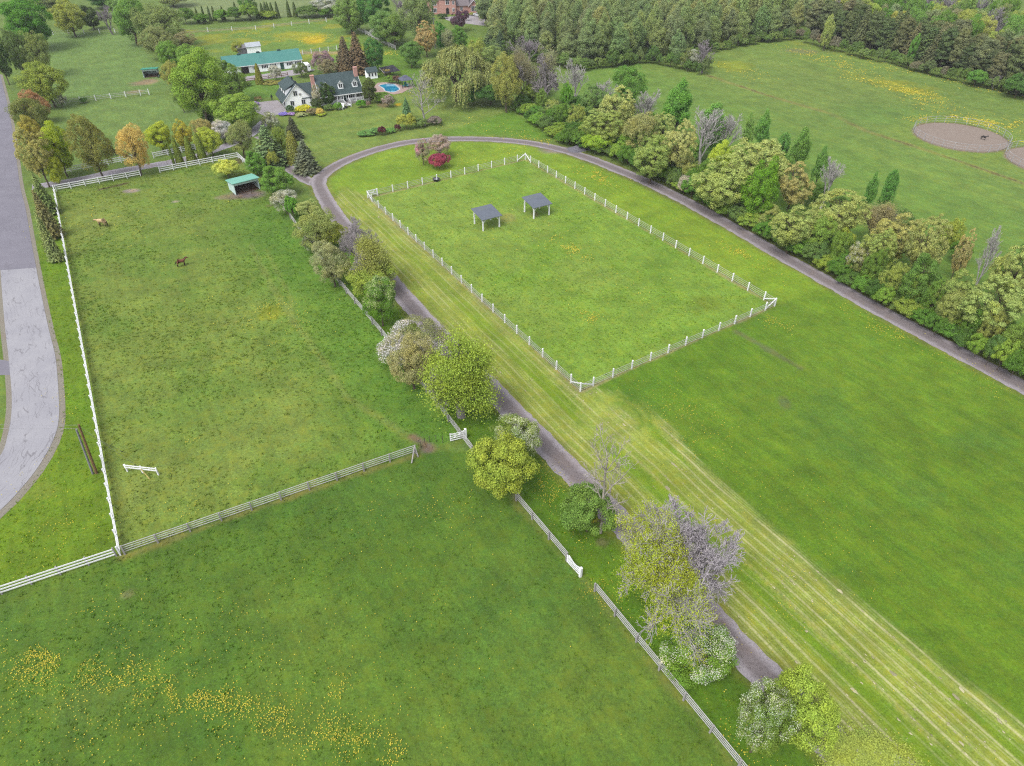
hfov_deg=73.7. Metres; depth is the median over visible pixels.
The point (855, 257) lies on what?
leafy tree
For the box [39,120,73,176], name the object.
leafy tree
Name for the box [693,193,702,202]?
shrub
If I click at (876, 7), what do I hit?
leafy tree
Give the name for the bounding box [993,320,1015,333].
shrub
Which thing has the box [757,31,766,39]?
shrub
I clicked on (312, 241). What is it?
apple tree
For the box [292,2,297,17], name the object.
cedar tree
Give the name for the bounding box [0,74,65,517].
road shoulder
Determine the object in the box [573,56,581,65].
shrub
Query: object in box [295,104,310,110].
shrub
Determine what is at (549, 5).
poplar tree
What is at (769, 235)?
shrub
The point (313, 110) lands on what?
shrub
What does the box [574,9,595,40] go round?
poplar tree
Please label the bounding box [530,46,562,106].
maple tree
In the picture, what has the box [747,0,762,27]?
poplar tree
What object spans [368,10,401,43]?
leafy tree
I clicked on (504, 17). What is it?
poplar tree
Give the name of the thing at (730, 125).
bare tree
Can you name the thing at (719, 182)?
oak tree
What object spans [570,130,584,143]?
shrub
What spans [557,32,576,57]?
poplar tree
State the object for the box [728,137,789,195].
oak tree
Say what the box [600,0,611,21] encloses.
poplar tree
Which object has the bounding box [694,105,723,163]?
bare tree
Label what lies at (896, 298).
shrub
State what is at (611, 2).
poplar tree
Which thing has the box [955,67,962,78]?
shrub
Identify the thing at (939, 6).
leafy tree
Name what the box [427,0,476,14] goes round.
brick house
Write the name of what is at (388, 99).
apple tree
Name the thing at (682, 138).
oak tree
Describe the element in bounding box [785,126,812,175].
poplar tree
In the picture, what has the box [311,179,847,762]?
track
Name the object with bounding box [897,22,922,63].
pine tree
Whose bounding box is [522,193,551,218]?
pavilion
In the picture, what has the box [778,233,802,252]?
shrub
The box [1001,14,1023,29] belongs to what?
leafy tree
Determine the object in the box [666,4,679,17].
poplar tree
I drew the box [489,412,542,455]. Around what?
apple tree
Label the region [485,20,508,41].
poplar tree
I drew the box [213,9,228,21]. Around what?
shrub
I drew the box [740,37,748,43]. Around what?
shrub
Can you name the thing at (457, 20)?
leafy tree
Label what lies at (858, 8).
pine tree
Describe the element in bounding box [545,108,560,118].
shrub
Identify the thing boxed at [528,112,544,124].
shrub
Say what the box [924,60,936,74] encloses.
shrub
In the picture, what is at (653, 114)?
shrub
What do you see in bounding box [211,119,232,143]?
apple tree
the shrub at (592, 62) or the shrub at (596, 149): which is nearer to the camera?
the shrub at (596, 149)
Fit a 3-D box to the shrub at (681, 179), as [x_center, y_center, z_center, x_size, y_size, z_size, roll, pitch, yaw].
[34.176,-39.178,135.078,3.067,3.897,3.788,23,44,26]
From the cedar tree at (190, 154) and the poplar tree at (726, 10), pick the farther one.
the poplar tree at (726, 10)
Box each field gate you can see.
[450,428,466,440]
[567,555,582,577]
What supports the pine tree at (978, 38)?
on the ground at (898, 442)
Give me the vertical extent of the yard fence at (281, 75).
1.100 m
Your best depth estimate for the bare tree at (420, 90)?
163.30 m
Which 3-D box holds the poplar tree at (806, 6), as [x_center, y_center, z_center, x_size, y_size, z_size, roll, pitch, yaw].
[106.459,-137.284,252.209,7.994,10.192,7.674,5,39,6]
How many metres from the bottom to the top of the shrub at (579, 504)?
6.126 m
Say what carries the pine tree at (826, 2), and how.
on the ground at (898, 442)
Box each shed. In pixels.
[235,41,260,53]
[364,66,377,78]
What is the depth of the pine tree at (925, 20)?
213.66 m
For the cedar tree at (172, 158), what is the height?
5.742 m
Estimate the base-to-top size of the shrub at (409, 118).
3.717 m
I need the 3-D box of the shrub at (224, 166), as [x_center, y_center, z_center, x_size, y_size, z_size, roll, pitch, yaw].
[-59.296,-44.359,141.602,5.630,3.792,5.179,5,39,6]
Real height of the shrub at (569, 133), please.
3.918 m
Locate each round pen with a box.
[913,116,1012,151]
[1005,140,1023,165]
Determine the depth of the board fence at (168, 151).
152.19 m
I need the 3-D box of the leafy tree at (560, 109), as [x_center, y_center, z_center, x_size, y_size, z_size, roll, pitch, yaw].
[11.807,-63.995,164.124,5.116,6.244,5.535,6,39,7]
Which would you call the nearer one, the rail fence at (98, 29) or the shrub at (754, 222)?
the shrub at (754, 222)
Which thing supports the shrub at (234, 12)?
on the ground at (898, 442)
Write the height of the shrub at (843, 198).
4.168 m
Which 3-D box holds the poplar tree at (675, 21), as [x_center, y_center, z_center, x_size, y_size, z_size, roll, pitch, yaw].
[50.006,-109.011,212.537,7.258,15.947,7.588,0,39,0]
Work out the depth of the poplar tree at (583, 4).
226.47 m
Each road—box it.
[0,76,35,269]
[0,268,58,509]
[0,360,9,374]
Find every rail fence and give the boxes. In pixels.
[50,89,149,106]
[52,28,117,34]
[120,445,418,554]
[182,19,326,30]
[289,213,472,449]
[302,46,336,53]
[515,493,567,560]
[594,582,746,765]
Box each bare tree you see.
[96,5,114,34]
[338,216,387,264]
[391,0,410,16]
[407,70,445,125]
[505,36,545,61]
[555,58,589,113]
[590,78,619,95]
[633,88,660,114]
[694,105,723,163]
[697,39,714,72]
[718,113,744,149]
[820,157,845,208]
[975,225,1001,286]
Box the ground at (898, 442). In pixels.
[0,0,1023,765]
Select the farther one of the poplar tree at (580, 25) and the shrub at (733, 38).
the shrub at (733, 38)
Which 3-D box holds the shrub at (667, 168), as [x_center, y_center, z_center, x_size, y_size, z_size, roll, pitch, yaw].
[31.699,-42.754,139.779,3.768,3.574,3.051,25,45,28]
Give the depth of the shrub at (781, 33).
234.32 m
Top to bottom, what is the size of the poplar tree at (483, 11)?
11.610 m
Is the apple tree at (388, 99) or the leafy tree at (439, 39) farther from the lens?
the leafy tree at (439, 39)
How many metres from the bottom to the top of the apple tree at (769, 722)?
9.720 m
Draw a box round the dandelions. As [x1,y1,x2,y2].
[0,30,1023,765]
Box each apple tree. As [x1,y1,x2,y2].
[53,94,66,105]
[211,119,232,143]
[261,111,279,129]
[268,65,280,79]
[269,188,297,213]
[291,62,307,76]
[301,235,316,251]
[308,50,333,69]
[310,0,336,15]
[311,85,323,106]
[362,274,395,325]
[375,314,451,366]
[381,94,394,106]
[414,138,430,164]
[428,134,450,153]
[428,153,450,166]
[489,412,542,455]
[656,620,739,688]
[680,48,700,69]
[735,676,801,757]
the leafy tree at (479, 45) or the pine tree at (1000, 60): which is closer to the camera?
the pine tree at (1000, 60)
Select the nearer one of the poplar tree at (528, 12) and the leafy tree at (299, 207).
the leafy tree at (299, 207)
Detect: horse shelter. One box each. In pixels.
[140,67,159,77]
[225,173,259,194]
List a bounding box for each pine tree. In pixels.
[804,0,825,29]
[811,0,829,33]
[817,2,840,27]
[817,4,828,36]
[831,9,849,36]
[841,10,856,37]
[842,0,856,40]
[842,13,860,47]
[848,3,871,26]
[848,5,870,48]
[865,10,885,48]
[866,36,877,48]
[875,17,896,48]
[879,13,904,51]
[880,11,902,48]
[890,15,917,51]
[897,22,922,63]
[903,8,909,21]
[908,25,936,64]
[915,17,931,32]
[916,34,940,69]
[918,21,931,47]
[921,26,943,43]
[931,20,945,27]
[933,25,958,67]
[935,21,958,51]
[946,19,972,64]
[948,26,972,66]
[952,42,979,71]
[968,36,1000,70]
[972,33,988,43]
[975,49,1003,83]
[987,51,1012,86]
[990,40,1015,81]
[994,34,1006,51]
[996,31,1013,51]
[1005,39,1023,90]
[1006,35,1023,52]
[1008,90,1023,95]
[1009,40,1023,71]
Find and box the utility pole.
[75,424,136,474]
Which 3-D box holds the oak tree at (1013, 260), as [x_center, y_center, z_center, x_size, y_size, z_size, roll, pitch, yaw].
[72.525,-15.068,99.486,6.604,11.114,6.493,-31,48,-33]
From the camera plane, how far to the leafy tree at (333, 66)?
200.01 m
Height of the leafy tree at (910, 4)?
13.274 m
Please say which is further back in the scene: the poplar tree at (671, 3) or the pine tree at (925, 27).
the poplar tree at (671, 3)
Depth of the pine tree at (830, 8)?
231.96 m
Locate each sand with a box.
[914,123,1007,151]
[1006,147,1023,167]
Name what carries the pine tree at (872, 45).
on the ground at (898, 442)
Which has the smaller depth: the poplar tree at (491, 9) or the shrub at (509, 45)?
the shrub at (509, 45)
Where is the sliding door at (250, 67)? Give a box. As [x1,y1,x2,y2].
[248,66,253,72]
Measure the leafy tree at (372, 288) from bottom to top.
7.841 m
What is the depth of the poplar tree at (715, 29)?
223.49 m
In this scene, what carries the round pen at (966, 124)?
on the ground at (898, 442)
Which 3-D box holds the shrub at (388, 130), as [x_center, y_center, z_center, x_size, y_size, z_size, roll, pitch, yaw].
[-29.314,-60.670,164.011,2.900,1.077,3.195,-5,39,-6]
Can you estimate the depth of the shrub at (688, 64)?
204.56 m
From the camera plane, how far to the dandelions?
59.20 m
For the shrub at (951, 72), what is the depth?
197.34 m
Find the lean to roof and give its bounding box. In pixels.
[379,65,400,75]
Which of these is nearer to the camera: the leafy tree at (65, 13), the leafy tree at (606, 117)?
the leafy tree at (606, 117)
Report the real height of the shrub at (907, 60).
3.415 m
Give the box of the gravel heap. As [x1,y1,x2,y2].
[566,145,588,152]
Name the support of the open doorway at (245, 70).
in the barn
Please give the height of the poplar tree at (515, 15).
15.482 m
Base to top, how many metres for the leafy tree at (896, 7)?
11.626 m
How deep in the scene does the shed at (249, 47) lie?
220.07 m
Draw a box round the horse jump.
[123,464,158,478]
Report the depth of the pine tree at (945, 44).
201.22 m
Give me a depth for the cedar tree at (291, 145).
146.36 m
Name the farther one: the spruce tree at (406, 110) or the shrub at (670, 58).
the shrub at (670, 58)
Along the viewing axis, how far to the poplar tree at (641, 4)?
231.22 m
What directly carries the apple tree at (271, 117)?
on the ground at (898, 442)
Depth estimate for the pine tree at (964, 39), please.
197.41 m
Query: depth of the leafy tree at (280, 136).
146.94 m
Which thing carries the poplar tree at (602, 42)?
on the ground at (898, 442)
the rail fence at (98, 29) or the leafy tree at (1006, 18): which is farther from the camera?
the rail fence at (98, 29)
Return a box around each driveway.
[32,116,274,189]
[445,15,487,25]
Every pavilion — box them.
[471,204,501,230]
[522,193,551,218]
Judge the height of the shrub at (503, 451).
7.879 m
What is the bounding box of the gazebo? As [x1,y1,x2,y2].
[398,75,412,87]
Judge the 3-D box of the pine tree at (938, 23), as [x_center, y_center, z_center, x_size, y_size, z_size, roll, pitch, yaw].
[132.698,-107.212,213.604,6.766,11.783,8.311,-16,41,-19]
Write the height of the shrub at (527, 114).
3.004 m
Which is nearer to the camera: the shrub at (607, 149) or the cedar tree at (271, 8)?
the shrub at (607, 149)
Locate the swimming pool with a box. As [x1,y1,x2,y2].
[374,82,412,94]
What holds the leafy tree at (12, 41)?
on the ground at (898, 442)
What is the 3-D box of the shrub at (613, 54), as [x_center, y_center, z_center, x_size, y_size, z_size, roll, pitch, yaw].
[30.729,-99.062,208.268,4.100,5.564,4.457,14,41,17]
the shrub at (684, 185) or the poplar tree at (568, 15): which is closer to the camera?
the shrub at (684, 185)
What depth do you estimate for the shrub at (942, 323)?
96.07 m
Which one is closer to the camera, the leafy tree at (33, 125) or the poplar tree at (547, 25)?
the leafy tree at (33, 125)
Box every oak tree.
[12,125,54,187]
[414,20,437,56]
[581,108,626,144]
[596,84,636,129]
[633,134,671,183]
[649,111,675,143]
[661,118,697,168]
[690,153,754,208]
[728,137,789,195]
[768,204,815,253]
[778,161,815,211]
[809,188,872,231]
[858,228,897,268]
[870,212,919,259]
[904,213,953,273]
[933,269,976,308]
[951,228,976,277]
[956,274,1023,328]
[986,245,1023,303]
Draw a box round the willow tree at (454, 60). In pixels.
[418,43,499,107]
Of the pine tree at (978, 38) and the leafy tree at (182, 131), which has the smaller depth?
the leafy tree at (182, 131)
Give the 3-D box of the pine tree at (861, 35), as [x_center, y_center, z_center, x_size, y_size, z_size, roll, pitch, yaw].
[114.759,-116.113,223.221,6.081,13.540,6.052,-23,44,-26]
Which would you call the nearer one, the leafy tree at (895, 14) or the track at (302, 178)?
the track at (302, 178)
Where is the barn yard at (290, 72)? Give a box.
[246,69,313,80]
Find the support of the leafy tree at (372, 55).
on the ground at (898, 442)
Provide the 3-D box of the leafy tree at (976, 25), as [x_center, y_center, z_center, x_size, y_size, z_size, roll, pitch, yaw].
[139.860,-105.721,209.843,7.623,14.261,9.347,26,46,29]
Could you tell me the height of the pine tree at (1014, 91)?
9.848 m
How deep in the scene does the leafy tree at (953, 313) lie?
95.42 m
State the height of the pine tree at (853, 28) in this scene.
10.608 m
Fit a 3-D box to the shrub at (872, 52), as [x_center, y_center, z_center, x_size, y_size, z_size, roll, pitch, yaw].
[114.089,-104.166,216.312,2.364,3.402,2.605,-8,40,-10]
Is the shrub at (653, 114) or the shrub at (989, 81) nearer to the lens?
the shrub at (653, 114)
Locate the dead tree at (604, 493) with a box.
[579,423,637,533]
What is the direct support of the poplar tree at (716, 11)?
on the ground at (898, 442)
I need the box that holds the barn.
[220,48,302,73]
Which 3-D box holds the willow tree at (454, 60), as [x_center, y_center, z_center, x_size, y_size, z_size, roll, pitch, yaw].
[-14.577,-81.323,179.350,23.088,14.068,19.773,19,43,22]
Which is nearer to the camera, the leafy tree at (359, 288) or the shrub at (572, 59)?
the leafy tree at (359, 288)
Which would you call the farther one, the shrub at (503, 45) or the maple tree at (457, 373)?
the shrub at (503, 45)
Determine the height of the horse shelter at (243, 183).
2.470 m
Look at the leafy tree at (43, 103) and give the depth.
165.97 m
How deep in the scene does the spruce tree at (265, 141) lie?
144.57 m
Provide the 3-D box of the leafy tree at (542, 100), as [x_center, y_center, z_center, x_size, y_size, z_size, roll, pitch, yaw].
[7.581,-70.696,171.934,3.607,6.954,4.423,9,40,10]
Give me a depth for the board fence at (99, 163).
147.26 m
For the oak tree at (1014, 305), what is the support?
on the ground at (898, 442)
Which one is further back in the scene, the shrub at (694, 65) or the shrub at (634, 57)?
the shrub at (634, 57)
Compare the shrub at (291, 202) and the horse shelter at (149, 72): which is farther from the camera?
the horse shelter at (149, 72)
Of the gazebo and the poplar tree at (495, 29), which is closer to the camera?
the gazebo
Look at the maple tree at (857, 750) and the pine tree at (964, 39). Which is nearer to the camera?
the maple tree at (857, 750)
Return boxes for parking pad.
[254,100,286,115]
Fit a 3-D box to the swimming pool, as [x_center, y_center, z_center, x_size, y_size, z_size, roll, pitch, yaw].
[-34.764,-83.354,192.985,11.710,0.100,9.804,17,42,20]
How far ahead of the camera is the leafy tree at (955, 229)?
114.80 m
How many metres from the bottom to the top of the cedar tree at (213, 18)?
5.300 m
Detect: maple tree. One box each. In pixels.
[341,231,403,294]
[402,320,504,432]
[505,45,538,106]
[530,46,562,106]
[805,719,931,765]
[858,200,905,236]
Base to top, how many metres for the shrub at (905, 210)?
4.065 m
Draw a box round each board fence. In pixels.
[0,547,116,594]
[52,185,120,555]
[54,170,140,190]
[67,155,133,170]
[152,144,195,158]
[158,152,245,172]
[330,13,395,49]
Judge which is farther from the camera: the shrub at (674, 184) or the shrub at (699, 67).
the shrub at (699, 67)
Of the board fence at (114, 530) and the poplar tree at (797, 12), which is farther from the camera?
the poplar tree at (797, 12)
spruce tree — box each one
[31,172,61,214]
[31,189,64,240]
[34,211,64,262]
[201,110,215,122]
[253,125,288,170]
[285,117,304,140]
[292,139,322,176]
[335,36,352,72]
[337,48,352,71]
[347,32,369,75]
[402,97,410,114]
[482,28,493,44]
[494,30,508,55]
[646,32,659,59]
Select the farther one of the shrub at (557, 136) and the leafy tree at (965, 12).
the leafy tree at (965, 12)
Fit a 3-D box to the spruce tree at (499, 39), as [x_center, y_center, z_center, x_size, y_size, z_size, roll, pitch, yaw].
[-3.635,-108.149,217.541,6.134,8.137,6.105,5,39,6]
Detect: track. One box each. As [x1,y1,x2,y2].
[254,136,310,184]
[309,136,1023,394]
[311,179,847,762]
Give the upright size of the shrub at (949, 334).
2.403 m
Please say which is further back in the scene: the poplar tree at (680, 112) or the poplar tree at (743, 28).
the poplar tree at (743, 28)
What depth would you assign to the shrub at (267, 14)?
263.83 m
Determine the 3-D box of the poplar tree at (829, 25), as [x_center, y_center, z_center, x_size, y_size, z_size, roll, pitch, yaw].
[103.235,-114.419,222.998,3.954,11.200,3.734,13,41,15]
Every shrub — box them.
[78,98,87,101]
[177,8,194,23]
[192,13,208,21]
[211,159,239,177]
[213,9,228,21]
[227,7,240,20]
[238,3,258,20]
[258,10,275,17]
[261,80,280,84]
[265,149,279,165]
[284,196,297,216]
[285,105,293,111]
[295,4,318,16]
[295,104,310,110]
[296,112,306,116]
[306,108,315,113]
[310,98,323,107]
[315,108,324,113]
[317,7,332,16]
[323,104,331,109]
[332,102,341,109]
[356,100,365,107]
[357,129,374,135]
[370,127,377,134]
[375,92,393,100]
[377,126,385,132]
[385,75,392,82]
[385,127,395,132]
[393,75,400,81]
[396,113,415,128]
[415,118,426,126]
[426,116,442,122]
[461,91,475,104]
[465,430,539,499]
[467,80,512,104]
[501,40,505,50]
[505,39,514,53]
[511,101,523,107]
[515,94,531,103]
[516,106,525,112]
[519,103,536,111]
[523,110,535,122]
[525,75,548,90]
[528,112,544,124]
[529,105,541,112]
[530,54,538,59]
[535,115,556,127]
[536,106,547,114]
[537,49,547,60]
[543,126,561,135]
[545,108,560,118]
[550,122,565,130]
[553,132,568,141]
[558,480,617,535]
[559,52,568,64]
[560,127,580,144]
[564,95,586,111]
[564,118,581,130]
[565,57,577,66]
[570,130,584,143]
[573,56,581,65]
[577,124,589,138]
[580,132,612,152]
[581,58,589,67]
[587,141,607,152]
[589,59,595,68]
[594,57,603,66]
[601,144,611,153]
[602,58,610,65]
[606,48,619,62]
[609,141,624,158]
[615,54,623,64]
[615,145,636,162]
[616,134,630,144]
[620,48,633,64]
[628,149,646,169]
[631,54,638,64]
[636,49,644,63]
[643,53,649,62]
[649,45,659,59]
[650,113,666,130]
[656,53,661,61]
[659,166,673,177]
[661,55,667,63]
[666,52,674,65]
[666,168,682,187]
[670,180,690,191]
[673,52,680,64]
[677,175,688,193]
[679,142,702,158]
[681,177,699,196]
[684,59,692,71]
[685,165,705,180]
[690,61,698,70]
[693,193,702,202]
[696,63,702,70]
[701,56,710,71]
[703,192,712,205]
[712,42,719,49]
[714,201,733,214]
[727,204,753,222]
[729,35,737,43]
[736,32,742,46]
[737,212,760,228]
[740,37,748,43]
[746,34,754,42]
[748,207,772,219]
[752,221,772,237]
[754,35,760,42]
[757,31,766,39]
[760,230,773,239]
[761,214,777,224]
[769,30,779,40]
[775,31,783,38]
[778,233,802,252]
[782,29,787,37]
[788,25,795,39]
[792,238,814,255]
[796,28,805,35]
[802,241,830,263]
[803,30,810,39]
[804,183,830,200]
[810,29,819,44]
[812,254,831,271]
[815,230,838,247]
[816,34,825,46]
[826,226,856,246]
[826,257,852,277]
[829,36,841,51]
[829,196,857,216]
[829,245,839,260]
[835,267,860,284]
[837,39,848,50]
[837,249,853,266]
[845,45,854,55]
[851,274,874,292]
[852,41,864,55]
[858,48,869,57]
[860,268,878,278]
[863,279,888,295]
[869,49,875,58]
[871,283,895,305]
[874,47,884,60]
[882,294,907,310]
[883,49,890,58]
[885,279,900,293]
[889,49,899,61]
[892,208,914,224]
[892,297,924,317]
[895,53,906,64]
[903,57,913,68]
[909,61,921,69]
[909,307,936,326]
[918,63,926,71]
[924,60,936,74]
[929,67,941,74]
[929,315,950,334]
[933,321,964,337]
[941,66,948,77]
[947,67,956,79]
[947,241,973,260]
[950,326,976,346]
[953,310,973,325]
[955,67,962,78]
[961,68,971,82]
[966,69,988,86]
[966,333,990,356]
[984,78,992,86]
[984,334,1006,363]
[991,339,1021,369]
[992,76,999,89]
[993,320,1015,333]
[998,77,1006,91]
[1002,347,1023,375]
[1003,73,1023,97]
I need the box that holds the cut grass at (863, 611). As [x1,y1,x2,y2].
[351,207,1010,761]
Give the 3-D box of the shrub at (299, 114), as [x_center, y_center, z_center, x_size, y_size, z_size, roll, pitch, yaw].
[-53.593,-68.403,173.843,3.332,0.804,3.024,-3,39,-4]
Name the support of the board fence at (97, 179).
on the ground at (898, 442)
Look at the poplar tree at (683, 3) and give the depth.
226.08 m
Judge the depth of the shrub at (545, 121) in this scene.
162.85 m
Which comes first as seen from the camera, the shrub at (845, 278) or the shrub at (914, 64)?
the shrub at (845, 278)
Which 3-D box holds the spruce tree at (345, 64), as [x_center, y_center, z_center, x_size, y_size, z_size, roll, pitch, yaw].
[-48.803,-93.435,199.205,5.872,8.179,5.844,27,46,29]
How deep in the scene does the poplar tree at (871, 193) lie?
125.22 m
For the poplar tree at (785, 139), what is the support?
on the ground at (898, 442)
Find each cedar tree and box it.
[166,140,175,165]
[172,137,184,165]
[184,136,197,164]
[194,132,207,161]
[207,6,212,21]
[211,6,216,20]
[254,2,260,18]
[254,63,263,84]
[260,3,265,18]
[269,2,275,17]
[275,1,280,18]
[286,0,291,17]
[286,130,298,165]
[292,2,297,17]
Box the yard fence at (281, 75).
[239,72,287,81]
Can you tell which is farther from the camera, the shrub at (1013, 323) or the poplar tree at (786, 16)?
the poplar tree at (786, 16)
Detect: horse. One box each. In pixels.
[93,218,107,225]
[175,256,187,265]
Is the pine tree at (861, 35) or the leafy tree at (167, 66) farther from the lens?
the pine tree at (861, 35)
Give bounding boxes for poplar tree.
[475,0,488,20]
[476,0,492,24]
[484,3,494,27]
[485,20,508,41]
[487,0,505,28]
[489,5,506,27]
[490,19,506,34]
[501,0,511,36]
[502,0,507,11]
[505,0,521,41]
[507,0,523,46]
[519,5,537,44]
[522,0,538,36]
[524,15,540,54]
[526,0,537,15]
[535,0,547,25]
[536,0,548,30]
[536,11,555,46]
[537,30,553,51]
[539,1,555,34]
[553,0,560,13]
[553,7,570,42]
[554,0,566,42]
[556,13,567,42]
[557,17,575,51]
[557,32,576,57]
[563,0,572,16]
[569,0,583,39]
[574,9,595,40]
[575,29,597,61]
[576,3,593,33]
[579,8,597,58]
[581,0,588,12]
[591,0,600,12]
[592,6,609,24]
[592,21,611,56]
[594,10,611,57]
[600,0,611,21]
[602,0,614,8]
[608,0,627,28]
[608,16,622,52]
[609,22,630,64]
[618,22,636,61]
[620,0,626,8]
[622,0,637,21]
[626,2,639,25]
[631,10,647,49]
[631,18,647,53]
[636,0,649,12]
[642,5,655,47]
[643,8,656,53]
[648,2,663,31]
[648,19,669,54]
[658,0,671,22]
[661,77,692,139]
[662,4,684,43]
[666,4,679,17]
[668,0,680,12]
[668,28,686,54]
[676,0,687,11]
[680,6,695,48]
[680,7,691,45]
[686,0,693,8]
[689,0,702,28]
[691,0,705,43]
[693,11,712,45]
[696,102,727,155]
[703,16,721,44]
[704,0,712,14]
[709,0,722,27]
[718,0,729,30]
[719,0,739,38]
[722,6,738,39]
[729,11,752,43]
[734,0,749,17]
[740,111,754,145]
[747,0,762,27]
[751,4,771,35]
[754,107,770,149]
[762,0,781,31]
[763,5,782,40]
[777,9,795,31]
[777,132,791,157]
[779,0,788,13]
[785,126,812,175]
[786,0,797,9]
[787,0,804,29]
[797,0,810,21]
[810,146,829,183]
[820,13,835,50]
[861,170,879,208]
[878,169,899,206]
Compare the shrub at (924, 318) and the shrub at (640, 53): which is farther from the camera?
the shrub at (640, 53)
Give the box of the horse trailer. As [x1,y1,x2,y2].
[303,62,310,70]
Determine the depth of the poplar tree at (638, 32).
212.26 m
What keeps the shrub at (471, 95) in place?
on the ground at (898, 442)
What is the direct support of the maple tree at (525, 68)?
on the ground at (898, 442)
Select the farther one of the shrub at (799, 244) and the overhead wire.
the shrub at (799, 244)
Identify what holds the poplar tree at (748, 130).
on the ground at (898, 442)
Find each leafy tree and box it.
[0,0,53,47]
[0,28,31,74]
[0,44,11,84]
[3,98,51,129]
[12,60,69,107]
[16,114,41,153]
[17,30,50,67]
[17,89,50,122]
[36,0,63,8]
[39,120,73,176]
[42,156,65,185]
[47,0,85,36]
[62,113,114,179]
[79,5,102,29]
[88,0,107,5]
[104,0,135,15]
[111,0,144,45]
[114,122,150,175]
[128,3,184,39]
[137,25,179,54]
[143,120,171,151]
[154,40,179,67]
[158,0,185,6]
[158,60,177,84]
[168,47,224,119]
[169,80,184,112]
[171,29,196,48]
[171,118,192,147]
[175,43,209,72]
[189,118,214,134]
[191,127,222,156]
[208,92,260,125]
[216,59,246,100]
[224,119,253,157]
[230,40,242,52]
[236,0,257,17]
[244,151,266,175]
[259,165,294,193]
[272,126,286,159]
[291,207,337,249]
[295,199,319,215]
[309,239,351,286]
[315,219,347,244]
[317,58,337,73]
[319,82,335,103]
[331,0,366,33]
[345,263,397,297]
[356,0,391,24]
[361,77,376,103]
[363,37,383,68]
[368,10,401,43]
[377,12,405,48]
[386,328,435,388]
[397,0,437,42]
[399,41,424,67]
[434,21,446,48]
[441,28,454,47]
[450,9,467,26]
[450,25,467,47]
[467,37,485,68]
[481,43,502,64]
[489,51,523,112]
[519,83,540,102]
[535,89,548,107]
[545,99,559,110]
[551,103,570,123]
[559,83,572,109]
[566,104,585,123]
[580,83,609,120]
[599,115,611,131]
[609,118,627,137]
[611,64,648,100]
[622,111,661,147]
[637,128,658,147]
[653,135,667,154]
[660,142,688,165]
[681,160,700,174]
[698,158,721,179]
[707,139,732,172]
[729,178,741,197]
[739,155,779,213]
[742,194,763,220]
[754,200,780,227]
[764,662,840,754]
[803,212,837,255]
[829,230,853,258]
[844,241,869,276]
[860,247,889,279]
[861,0,873,7]
[872,3,881,12]
[874,0,895,9]
[878,258,910,289]
[883,7,893,17]
[886,0,909,11]
[890,11,905,18]
[891,2,899,12]
[899,252,945,303]
[902,274,930,299]
[903,0,926,15]
[907,6,928,21]
[907,33,920,66]
[916,2,932,23]
[920,277,946,310]
[925,1,937,9]
[925,8,941,21]
[928,1,947,11]
[935,288,969,323]
[937,9,958,22]
[937,218,966,249]
[942,0,959,8]
[950,9,962,18]
[951,0,977,10]
[958,9,977,19]
[961,303,986,333]
[963,12,986,32]
[968,13,985,36]
[973,8,996,19]
[975,12,997,33]
[976,0,992,10]
[977,303,1009,352]
[983,0,1003,18]
[987,7,1007,28]
[988,29,1004,38]
[990,2,1012,25]
[990,20,1008,35]
[997,0,1022,12]
[998,12,1020,32]
[1000,18,1023,33]
[1000,324,1023,354]
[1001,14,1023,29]
[1003,27,1015,36]
[1009,10,1023,17]
[1016,27,1023,36]
[1016,243,1023,278]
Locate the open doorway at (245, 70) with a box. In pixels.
[241,66,249,73]
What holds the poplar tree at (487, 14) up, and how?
on the ground at (898, 442)
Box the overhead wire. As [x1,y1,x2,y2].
[0,428,62,428]
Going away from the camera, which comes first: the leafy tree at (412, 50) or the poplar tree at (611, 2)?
the leafy tree at (412, 50)
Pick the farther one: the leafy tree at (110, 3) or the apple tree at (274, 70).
the leafy tree at (110, 3)
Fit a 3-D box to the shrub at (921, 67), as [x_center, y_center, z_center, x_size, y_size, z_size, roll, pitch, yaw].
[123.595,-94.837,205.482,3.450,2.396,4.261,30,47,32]
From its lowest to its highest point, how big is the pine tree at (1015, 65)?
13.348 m
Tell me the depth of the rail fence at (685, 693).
57.11 m
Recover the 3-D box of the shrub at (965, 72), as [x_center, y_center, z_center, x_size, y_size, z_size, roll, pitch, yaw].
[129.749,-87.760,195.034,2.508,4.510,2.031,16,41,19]
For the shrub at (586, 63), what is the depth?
204.90 m
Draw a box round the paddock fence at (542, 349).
[367,153,776,391]
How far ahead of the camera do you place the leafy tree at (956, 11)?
226.64 m
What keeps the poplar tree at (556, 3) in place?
on the ground at (898, 442)
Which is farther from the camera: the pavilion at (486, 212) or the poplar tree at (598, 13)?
the poplar tree at (598, 13)
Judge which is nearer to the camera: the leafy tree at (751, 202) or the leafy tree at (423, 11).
the leafy tree at (751, 202)
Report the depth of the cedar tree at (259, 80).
194.72 m
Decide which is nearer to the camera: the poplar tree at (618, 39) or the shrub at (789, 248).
the shrub at (789, 248)
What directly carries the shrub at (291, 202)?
on the ground at (898, 442)
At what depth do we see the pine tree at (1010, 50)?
191.53 m
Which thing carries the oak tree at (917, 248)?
on the ground at (898, 442)
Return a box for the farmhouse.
[275,66,369,109]
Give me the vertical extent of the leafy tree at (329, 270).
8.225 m
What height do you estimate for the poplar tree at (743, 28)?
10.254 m
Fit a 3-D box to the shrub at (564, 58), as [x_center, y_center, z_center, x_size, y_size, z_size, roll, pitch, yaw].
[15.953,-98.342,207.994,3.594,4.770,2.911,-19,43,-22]

